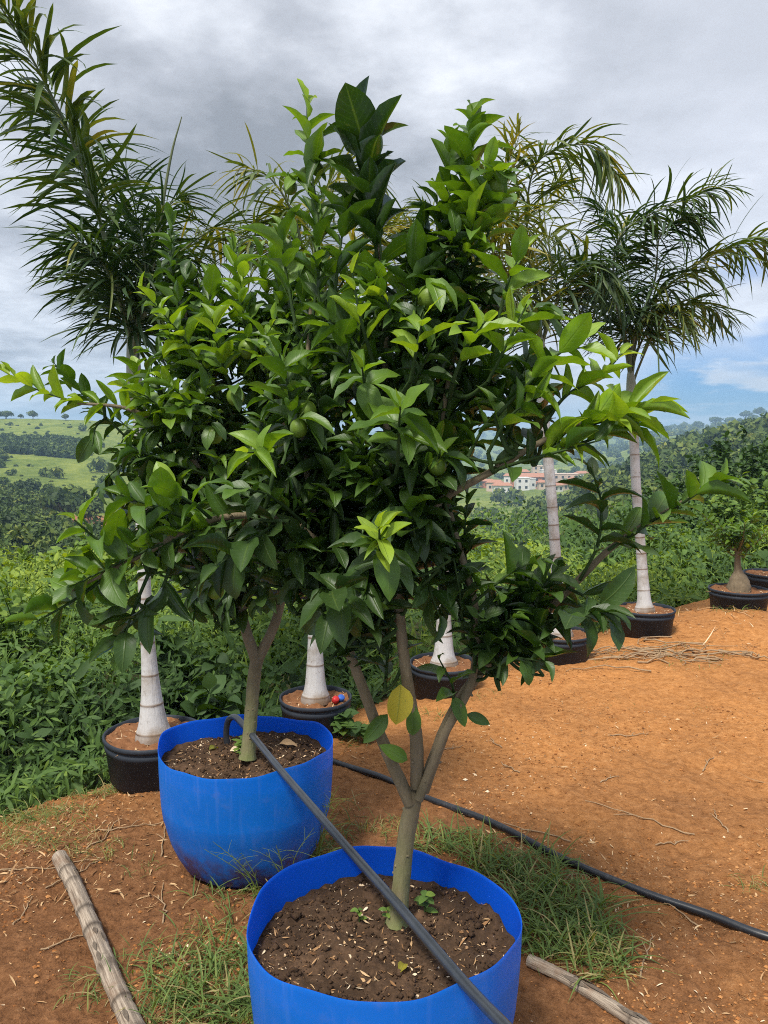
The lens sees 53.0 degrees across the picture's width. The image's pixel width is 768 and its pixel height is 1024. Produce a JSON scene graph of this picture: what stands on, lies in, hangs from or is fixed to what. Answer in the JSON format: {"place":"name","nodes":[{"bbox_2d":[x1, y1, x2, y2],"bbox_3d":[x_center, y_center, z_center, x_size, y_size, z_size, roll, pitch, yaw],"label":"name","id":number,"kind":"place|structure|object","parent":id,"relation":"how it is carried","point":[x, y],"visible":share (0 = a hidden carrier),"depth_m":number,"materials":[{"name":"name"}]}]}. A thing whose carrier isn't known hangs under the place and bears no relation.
{"place":"outdoors","nodes":[
{"label":"outdoors","id":0,"kind":"place"},
{"bbox_2d":[0,417,758,640],"bbox_3d":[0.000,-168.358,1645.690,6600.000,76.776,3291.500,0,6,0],"label":"hills","id":1,"kind":"structure","parent":0,"point":[76,474],"depth_m":316.12,"materials":[{"name":"green plant"}]},
{"bbox_2d":[0,410,13,418],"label":"tree","id":2,"kind":"object","parent":1,"relation":"on","point":[7,413],"visible":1,"depth_m":393.41,"materials":[{"name":"green plant"}]},
{"bbox_2d":[26,410,37,416],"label":"tree","id":3,"kind":"object","parent":1,"relation":"on","point":[32,413],"visible":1,"depth_m":391.87,"materials":[{"name":"green plant"}]},
{"bbox_2d":[39,509,72,523],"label":"tree","id":4,"kind":"object","parent":1,"relation":"on","point":[51,516],"visible":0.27,"depth_m":92.05,"materials":[{"name":"green plant"}]},
{"bbox_2d":[37,484,90,512],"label":"tree","id":5,"kind":"object","parent":1,"relation":"on","point":[64,499],"visible":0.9,"depth_m":110.65,"materials":[{"name":"green plant"}]},
{"bbox_2d":[76,499,104,522],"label":"tree","id":6,"kind":"object","parent":1,"relation":"on","point":[94,507],"visible":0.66,"depth_m":103.86,"materials":[{"name":"green plant"}]},
{"bbox_2d":[0,412,767,611],"bbox_3d":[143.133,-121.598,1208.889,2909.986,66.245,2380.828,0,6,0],"label":"distant woods","id":7,"kind":"object","parent":1,"relation":"on","point":[22,522],"visible":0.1,"depth_m":158.84,"materials":[{"name":"green plant"}]},
{"bbox_2d":[480,479,492,487],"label":"house","id":8,"kind":"structure","parent":1,"relation":"on","point":[484,483],"depth_m":392.77,"materials":[{"name":"brick"}]},
{"bbox_2d":[485,480,503,491],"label":"house","id":9,"kind":"structure","parent":1,"relation":"on","point":[489,485],"depth_m":376.44,"materials":[{"name":"paint"}]},
{"bbox_2d":[491,482,512,492],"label":"house","id":10,"kind":"structure","parent":1,"relation":"on","point":[506,486],"depth_m":357.69,"materials":[{"name":"ceramic"}]},
{"bbox_2d":[503,473,509,482],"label":"house","id":11,"kind":"structure","parent":1,"relation":"on","point":[506,477],"depth_m":437.68,"materials":[{"name":"paint"}]},
{"bbox_2d":[514,477,529,490],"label":"house","id":12,"kind":"structure","parent":1,"relation":"on","point":[522,483],"depth_m":368.96,"materials":[{"name":"white paint"}]},
{"bbox_2d":[510,473,544,488],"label":"house","id":13,"kind":"structure","parent":1,"relation":"on","point":[538,476],"depth_m":402.06,"materials":[{"name":"brick"}]},
{"bbox_2d":[530,478,535,489],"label":"house","id":14,"kind":"structure","parent":1,"relation":"on","point":[532,483],"depth_m":382.85,"materials":[{"name":"white paint"}]},
{"bbox_2d":[531,465,543,472],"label":"house","id":15,"kind":"structure","parent":1,"relation":"on","point":[535,469],"depth_m":451.74,"materials":[{"name":"white paint"}]},
{"bbox_2d":[536,480,544,489],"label":"house","id":16,"kind":"structure","parent":1,"relation":"on","point":[540,484],"depth_m":368.12,"materials":[{"name":"paint"}]},
{"bbox_2d":[556,483,562,491],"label":"house","id":17,"kind":"structure","parent":1,"relation":"on","point":[559,487],"depth_m":343.76,"materials":[{"name":"paint"}]},
{"bbox_2d":[560,483,569,490],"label":"house","id":18,"kind":"structure","parent":1,"relation":"on","point":[565,486],"depth_m":353.52,"materials":[{"name":"paint"}]},
{"bbox_2d":[555,473,578,481],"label":"house","id":19,"kind":"structure","parent":1,"relation":"on","point":[559,476],"depth_m":408.07,"materials":[{"name":"white paint"}]},
{"bbox_2d":[574,471,588,475],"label":"house","id":20,"kind":"structure","parent":1,"relation":"on","point":[581,472],"depth_m":437.56,"materials":[{"name":"ceramic"}]},
{"bbox_2d":[532,522,635,577],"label":"shrub","id":21,"kind":"object","parent":1,"relation":"on","point":[604,559],"visible":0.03,"depth_m":15.40,"materials":[{"name":"green plant"}]},
{"bbox_2d":[602,478,739,563],"bbox_3d":[6.110,0.387,16.064,3.169,2.200,2.973,3,6,25],"label":"shrub","id":22,"kind":"object","parent":1,"relation":"on","point":[672,482],"visible":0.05,"depth_m":15.77,"materials":[{"name":"green plant"}]},
{"bbox_2d":[692,421,704,427],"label":"tree","id":23,"kind":"object","parent":1,"relation":"on","point":[698,424],"visible":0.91,"depth_m":973.95,"materials":[{"name":"green plant"}]},
{"bbox_2d":[652,425,767,565],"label":"shrub","id":24,"kind":"object","parent":1,"relation":"on","point":[723,450],"visible":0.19,"depth_m":15.85,"materials":[{"name":"green plant"}]},
{"bbox_2d":[709,416,723,425],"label":"tree","id":25,"kind":"object","parent":1,"relation":"on","point":[714,419],"visible":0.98,"depth_m":965.79,"materials":[{"name":"green plant"}]},
{"bbox_2d":[692,471,767,568],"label":"shrub","id":26,"kind":"object","parent":1,"relation":"on","point":[729,511],"visible":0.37,"depth_m":11.43,"materials":[{"name":"green plant"}]},
{"bbox_2d":[739,410,752,417],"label":"tree","id":27,"kind":"object","parent":1,"relation":"on","point":[745,413],"visible":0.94,"depth_m":974.26,"materials":[{"name":"green plant"}]},
{"bbox_2d":[752,407,767,414],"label":"tree","id":28,"kind":"object","parent":1,"relation":"on","point":[760,410],"visible":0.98,"depth_m":967.98,"materials":[{"name":"green plant"}]},
{"bbox_2d":[0,598,767,1023],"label":"ground","id":29,"kind":"structure","parent":0,"point":[640,765],"depth_m":2.83,"materials":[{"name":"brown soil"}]},
{"bbox_2d":[12,896,32,924],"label":"twig","id":30,"kind":"object","parent":29,"relation":"on","point":[14,922],"visible":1,"depth_m":2.32,"materials":[{"name":"brown wood"}]},
{"bbox_2d":[0,859,88,870],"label":"twig","id":31,"kind":"object","parent":29,"relation":"on","point":[36,867],"visible":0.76,"depth_m":2.56,"materials":[{"name":"brown wood"}]},
{"bbox_2d":[0,567,92,713],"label":"shrub","id":32,"kind":"object","parent":29,"relation":"on","point":[18,605],"visible":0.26,"depth_m":5.27,"materials":[{"name":"green plant"}]},
{"bbox_2d":[0,672,96,808],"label":"shrub","id":33,"kind":"object","parent":29,"relation":"on","point":[33,729],"visible":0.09,"depth_m":3.99,"materials":[{"name":"green plant"}]},
{"bbox_2d":[0,545,105,627],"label":"shrub","id":34,"kind":"object","parent":29,"relation":"on","point":[24,549],"visible":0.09,"depth_m":9.32,"materials":[{"name":"green plant"}]},
{"bbox_2d":[40,931,82,949],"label":"twig","id":35,"kind":"object","parent":29,"relation":"on","point":[69,938],"visible":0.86,"depth_m":2.16,"materials":[{"name":"brown wood"}]},
{"bbox_2d":[17,624,125,762],"bbox_3d":[-1.720,1.047,4.354,0.668,0.828,0.687,-3,6,-32],"label":"shrub","id":36,"kind":"object","parent":29,"relation":"on","point":[90,642],"visible":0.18,"depth_m":4.37,"materials":[{"name":"green plant"}]},
{"bbox_2d":[45,856,104,887],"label":"twig","id":37,"kind":"object","parent":29,"relation":"on","point":[78,872],"visible":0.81,"depth_m":2.54,"materials":[{"name":"brown wood"}]},
{"bbox_2d":[37,533,136,583],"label":"shrub","id":38,"kind":"object","parent":29,"relation":"on","point":[83,542],"depth_m":10.58,"materials":[{"name":"green plant"}]},
{"bbox_2d":[52,850,145,1023],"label":"wooden pole","id":39,"kind":"object","parent":29,"relation":"on","point":[119,995],"visible":0.99,"depth_m":2.12,"materials":[{"name":"grey wood"}]},
{"bbox_2d":[86,818,121,848],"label":"twig","id":40,"kind":"object","parent":29,"relation":"on","point":[105,836],"visible":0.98,"depth_m":2.75,"materials":[{"name":"beige wood"}]},
{"bbox_2d":[71,550,170,655],"bbox_3d":[-2.316,0.800,6.652,0.929,0.981,1.219,-3,6,-26],"label":"shrub","id":41,"kind":"object","parent":29,"relation":"on","point":[129,577],"visible":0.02,"depth_m":6.54,"materials":[{"name":"green plant"}]},
{"bbox_2d":[91,819,163,831],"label":"twig","id":42,"kind":"object","parent":29,"relation":"on","point":[132,825],"visible":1,"depth_m":2.81,"materials":[{"name":"brown wood"}]},
{"bbox_2d":[102,714,195,793],"bbox_3d":[-0.981,1.029,3.283,0.417,0.205,0.414,0,6,0],"label":"nursery pot","id":43,"kind":"object","parent":29,"relation":"on","point":[132,765],"visible":0.49,"depth_m":3.12,"materials":[{"name":"black plastic"}]},
{"bbox_2d":[0,0,267,744],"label":"palm tree","id":44,"kind":"object","parent":43,"relation":"in","point":[109,287],"visible":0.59,"depth_m":2.97,"materials":[{"name":"green plant"}]},
{"bbox_2d":[153,882,167,923],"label":"twig","id":45,"kind":"object","parent":29,"relation":"on","point":[161,900],"visible":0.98,"depth_m":2.34,"materials":[{"name":"brown wood"}]},
{"bbox_2d":[157,826,165,856],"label":"twig","id":46,"kind":"object","parent":29,"relation":"on","point":[162,842],"visible":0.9,"depth_m":2.69,"materials":[{"name":"beige wood"}]},
{"bbox_2d":[105,632,248,725],"bbox_3d":[-1.114,1.057,4.141,0.880,0.851,0.857,0,6,0],"label":"shrub","id":47,"kind":"object","parent":29,"relation":"on","point":[212,684],"visible":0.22,"depth_m":4.03,"materials":[{"name":"green plant"}]},
{"bbox_2d":[170,945,192,967],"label":"twig","id":48,"kind":"object","parent":29,"relation":"on","point":[187,964],"visible":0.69,"depth_m":2.08,"materials":[{"name":"brown wood"}]},
{"bbox_2d":[179,622,281,705],"bbox_3d":[-0.986,1.048,4.790,0.750,0.842,0.885,-2,6,-17],"label":"shrub","id":49,"kind":"object","parent":29,"relation":"on","point":[235,661],"visible":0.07,"depth_m":4.84,"materials":[{"name":"green plant"}]},
{"bbox_2d":[206,840,259,896],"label":"wild grass","id":50,"kind":"structure","parent":29,"relation":"on","point":[247,873],"depth_m":2.29,"materials":[{"name":"green plant"}]},
{"bbox_2d":[174,602,302,694],"bbox_3d":[-1.028,0.942,5.744,1.144,0.874,1.137,0,6,0],"label":"shrub","id":51,"kind":"object","parent":29,"relation":"on","point":[272,644],"visible":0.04,"depth_m":5.58,"materials":[{"name":"green plant"}]},
{"bbox_2d":[158,714,332,888],"bbox_3d":[-0.461,0.970,2.568,0.583,0.433,0.521,0,6,0],"label":"blue planter","id":52,"kind":"object","parent":29,"relation":"on","point":[222,795],"visible":0.91,"depth_m":2.39,"materials":[{"name":"plastic"}]},
{"bbox_2d":[0,202,351,760],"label":"citrus tree","id":53,"kind":"object","parent":52,"relation":"on","point":[200,351],"visible":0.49,"depth_m":2.27,"materials":[{"name":"green plant"}]},
{"bbox_2d":[231,736,241,753],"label":"seedling","id":54,"kind":"object","parent":52,"relation":"on","point":[238,743],"visible":0.44,"depth_m":2.58,"materials":[{"name":"green plant"}]},
{"bbox_2d":[280,738,296,746],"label":"fallen leaf","id":55,"kind":"object","parent":52,"relation":"on","point":[286,741],"visible":1,"depth_m":2.68,"materials":[{"name":"plant"}]},
{"bbox_2d":[223,714,511,1023],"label":"water pipe","id":56,"kind":"object","parent":52,"relation":"on","point":[492,1013],"visible":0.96,"depth_m":1.67,"materials":[{"name":"grey plastic"}]},
{"bbox_2d":[253,828,319,871],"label":"wild grass","id":57,"kind":"structure","parent":29,"relation":"on","point":[285,856],"depth_m":2.32,"materials":[{"name":"green plant"}]},
{"bbox_2d":[279,685,351,738],"bbox_3d":[-0.337,1.003,3.795,0.357,0.198,0.364,0,6,0],"label":"nursery pot","id":58,"kind":"object","parent":29,"relation":"on","point":[293,706],"visible":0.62,"depth_m":3.68,"materials":[{"name":"black plastic"}]},
{"bbox_2d":[188,121,435,705],"bbox_3d":[-0.320,-0.447,3.841,1.112,2.762,1.202,0,6,0],"label":"palm tree","id":59,"kind":"object","parent":58,"relation":"in","point":[315,690],"visible":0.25,"depth_m":3.59,"materials":[{"name":"green plant"}]},
{"bbox_2d":[332,696,338,703],"bbox_3d":[-0.236,0.915,3.753,0.036,0.027,0.036,23,34,-2],"label":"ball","id":60,"kind":"object","parent":58,"relation":"in","point":[335,699],"visible":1,"depth_m":3.74,"materials":[{"name":"red plastic"}]},
{"bbox_2d":[338,694,344,701],"bbox_3d":[-0.211,0.913,3.773,0.036,0.027,0.036,23,34,-2],"label":"scrap","id":61,"kind":"object","parent":58,"relation":"on","point":[341,697],"visible":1,"depth_m":3.76,"materials":[{"name":"blue plastic"}]},
{"bbox_2d":[316,786,348,856],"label":"wild grass","id":62,"kind":"structure","parent":29,"relation":"on","point":[320,838],"depth_m":2.49,"materials":[{"name":"green plant"}]},
{"bbox_2d":[330,708,358,736],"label":"weed","id":63,"kind":"object","parent":29,"relation":"on","point":[347,714],"visible":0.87,"depth_m":3.64,"materials":[{"name":"green plant"}]},
{"bbox_2d":[340,720,368,742],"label":"weed","id":64,"kind":"object","parent":29,"relation":"on","point":[358,728],"visible":0.77,"depth_m":3.60,"materials":[{"name":"green plant"}]},
{"bbox_2d":[289,628,433,704],"bbox_3d":[-0.122,0.975,5.738,1.068,0.908,1.159,4,7,35],"label":"shrub","id":65,"kind":"object","parent":29,"relation":"on","point":[293,653],"visible":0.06,"depth_m":5.53,"materials":[{"name":"green plant"}]},
{"bbox_2d":[0,487,767,817],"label":"thicket","id":66,"kind":"object","parent":29,"relation":"on","point":[22,681],"visible":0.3,"depth_m":4.45,"materials":[{"name":"green plant"}]},
{"bbox_2d":[246,846,521,1023],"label":"blue planter","id":67,"kind":"object","parent":29,"relation":"on","point":[318,952],"visible":0.9,"depth_m":1.64,"materials":[{"name":"plastic"}]},
{"bbox_2d":[350,907,366,921],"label":"seedling","id":68,"kind":"object","parent":67,"relation":"on","point":[357,911],"visible":1,"depth_m":1.72,"materials":[{"name":"green plant"}]},
{"bbox_2d":[3,76,752,930],"bbox_3d":[0.015,0.040,1.509,1.321,1.805,0.651,0,6,0],"label":"citrus tree","id":69,"kind":"object","parent":67,"relation":"on","point":[353,536],"visible":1,"depth_m":1.48,"materials":[{"name":"green plant"}]},
{"bbox_2d":[378,906,389,923],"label":"seedling","id":70,"kind":"object","parent":67,"relation":"on","point":[387,914],"visible":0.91,"depth_m":1.72,"materials":[{"name":"green plant"}]},
{"bbox_2d":[398,961,407,971],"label":"fallen leaf","id":71,"kind":"object","parent":67,"relation":"on","point":[402,966],"visible":1,"depth_m":1.56,"materials":[{"name":"yellow plant"}]},
{"bbox_2d":[414,890,437,912],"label":"seedling","id":72,"kind":"object","parent":67,"relation":"on","point":[424,897],"visible":1,"depth_m":1.74,"materials":[{"name":"green plant"}]},
{"bbox_2d":[0,604,767,1023],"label":"grass","id":73,"kind":"structure","parent":29,"relation":"on","point":[594,928],"depth_m":2.22,"materials":[{"name":"green plant"}]},
{"bbox_2d":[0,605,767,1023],"bbox_3d":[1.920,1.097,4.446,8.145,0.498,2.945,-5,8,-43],"label":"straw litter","id":74,"kind":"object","parent":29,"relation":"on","point":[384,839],"visible":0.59,"depth_m":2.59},
{"bbox_2d":[410,652,471,699],"bbox_3d":[0.345,0.940,4.410,0.399,0.222,0.411,0,6,0],"label":"nursery pot","id":75,"kind":"object","parent":29,"relation":"on","point":[427,685],"visible":0.41,"depth_m":4.28,"materials":[{"name":"black plastic"}]},
{"bbox_2d":[355,179,554,667],"bbox_3d":[0.431,-0.528,4.352,1.093,2.847,1.094,2,6,23],"label":"palm tree","id":76,"kind":"object","parent":75,"relation":"in","point":[448,658],"visible":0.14,"depth_m":4.34,"materials":[{"name":"green plant"}]},
{"bbox_2d":[451,570,508,641],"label":"shrub","id":77,"kind":"object","parent":29,"relation":"on","point":[507,586],"visible":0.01,"depth_m":6.72,"materials":[{"name":"green plant"}]},
{"bbox_2d":[501,762,519,772],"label":"twig","id":78,"kind":"object","parent":29,"relation":"on","point":[505,765],"visible":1,"depth_m":3.33,"materials":[{"name":"brown wood"}]},
{"bbox_2d":[504,822,570,841],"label":"twig","id":79,"kind":"object","parent":29,"relation":"on","point":[541,832],"visible":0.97,"depth_m":2.78,"materials":[{"name":"brown wood"}]},
{"bbox_2d":[333,758,767,940],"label":"irrigation hose","id":80,"kind":"object","parent":29,"relation":"on","point":[704,913],"visible":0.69,"depth_m":2.50,"materials":[{"name":"black plastic"}]},
{"bbox_2d":[546,626,588,665],"bbox_3d":[1.147,0.869,4.965,0.422,0.205,0.407,0,6,0],"label":"nursery pot","id":81,"kind":"object","parent":29,"relation":"on","point":[579,640],"visible":0.27,"depth_m":4.80,"materials":[{"name":"black plastic"}]},
{"bbox_2d":[472,113,649,637],"bbox_3d":[0.917,-0.797,4.888,1.310,3.224,1.397,0,6,0],"label":"palm tree","id":82,"kind":"object","parent":81,"relation":"in","point":[605,160],"visible":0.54,"depth_m":4.66,"materials":[{"name":"green plant"}]},
{"bbox_2d":[526,954,651,1023],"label":"wooden pole","id":83,"kind":"object","parent":29,"relation":"on","point":[596,995],"visible":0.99,"depth_m":1.97,"materials":[{"name":"grey wood"}]},
{"bbox_2d":[566,549,636,626],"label":"shrub","id":84,"kind":"object","parent":29,"relation":"on","point":[578,567],"visible":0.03,"depth_m":8.33,"materials":[{"name":"green plant"}]},
{"bbox_2d":[610,732,647,735],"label":"twig","id":85,"kind":"object","parent":29,"relation":"on","point":[628,735],"visible":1,"depth_m":3.68,"materials":[{"name":"brown wood"}]},
{"bbox_2d":[585,800,694,834],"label":"twig","id":86,"kind":"object","parent":29,"relation":"on","point":[645,818],"visible":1,"depth_m":2.89,"materials":[{"name":"brown wood"}]},
{"bbox_2d":[639,933,652,978],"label":"twig","id":87,"kind":"object","parent":29,"relation":"on","point":[647,950],"visible":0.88,"depth_m":2.13,"materials":[{"name":"brown wood"}]},
{"bbox_2d":[620,602,675,638],"bbox_3d":[1.902,0.789,5.623,0.435,0.222,0.428,0,6,0],"label":"nursery pot","id":88,"kind":"object","parent":29,"relation":"on","point":[659,621],"visible":0.6,"depth_m":5.45,"materials":[{"name":"black plastic"}]},
{"bbox_2d":[524,158,767,612],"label":"palm tree","id":89,"kind":"object","parent":88,"relation":"in","point":[644,318],"visible":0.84,"depth_m":5.27,"materials":[{"name":"green plant"}]},
{"bbox_2d":[612,525,691,601],"bbox_3d":[3.194,0.726,9.142,1.036,1.249,0.999,0,6,0],"label":"shrub","id":90,"kind":"object","parent":29,"relation":"on","point":[683,533],"visible":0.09,"depth_m":8.96,"materials":[{"name":"green plant"}]},
{"bbox_2d":[567,636,767,671],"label":"twigs","id":91,"kind":"object","parent":29,"relation":"on","point":[656,653],"visible":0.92,"depth_m":4.99,"materials":[{"name":"beige wood"}]},
{"bbox_2d":[655,840,687,845],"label":"twig","id":92,"kind":"object","parent":29,"relation":"on","point":[676,842],"visible":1,"depth_m":2.73,"materials":[{"name":"beige wood"}]},
{"bbox_2d":[631,559,719,606],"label":"shrub","id":93,"kind":"object","parent":29,"relation":"on","point":[679,576],"visible":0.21,"depth_m":8.24,"materials":[{"name":"green plant"}]},
{"bbox_2d":[669,904,698,926],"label":"twig","id":94,"kind":"object","parent":29,"relation":"on","point":[684,915],"visible":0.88,"depth_m":2.31,"materials":[{"name":"brown wood"}]},
{"bbox_2d":[667,529,732,601],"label":"shrub","id":95,"kind":"object","parent":29,"relation":"on","point":[705,560],"visible":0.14,"depth_m":8.87,"materials":[{"name":"green plant"}]},
{"bbox_2d":[710,809,728,832],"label":"twig","id":96,"kind":"object","parent":29,"relation":"on","point":[720,821],"visible":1,"depth_m":2.86,"materials":[{"name":"beige wood"}]},
{"bbox_2d":[707,583,767,610],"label":"nursery pot","id":97,"kind":"object","parent":29,"relation":"on","point":[723,596],"visible":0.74,"depth_m":6.00,"materials":[{"name":"black plastic"}]},
{"bbox_2d":[699,509,767,592],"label":"caudex tree","id":98,"kind":"object","parent":97,"relation":"on","point":[735,537],"visible":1,"depth_m":6.06,"materials":[{"name":"green plant"}]},
{"bbox_2d":[743,568,767,588],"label":"nursery pot","id":99,"kind":"object","parent":29,"relation":"on","point":[757,576],"visible":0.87,"depth_m":6.87,"materials":[{"name":"black plastic"}]},
{"bbox_2d":[0,0,767,431],"label":"sky","id":100,"kind":"structure","parent":0,"point":[687,79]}
]}

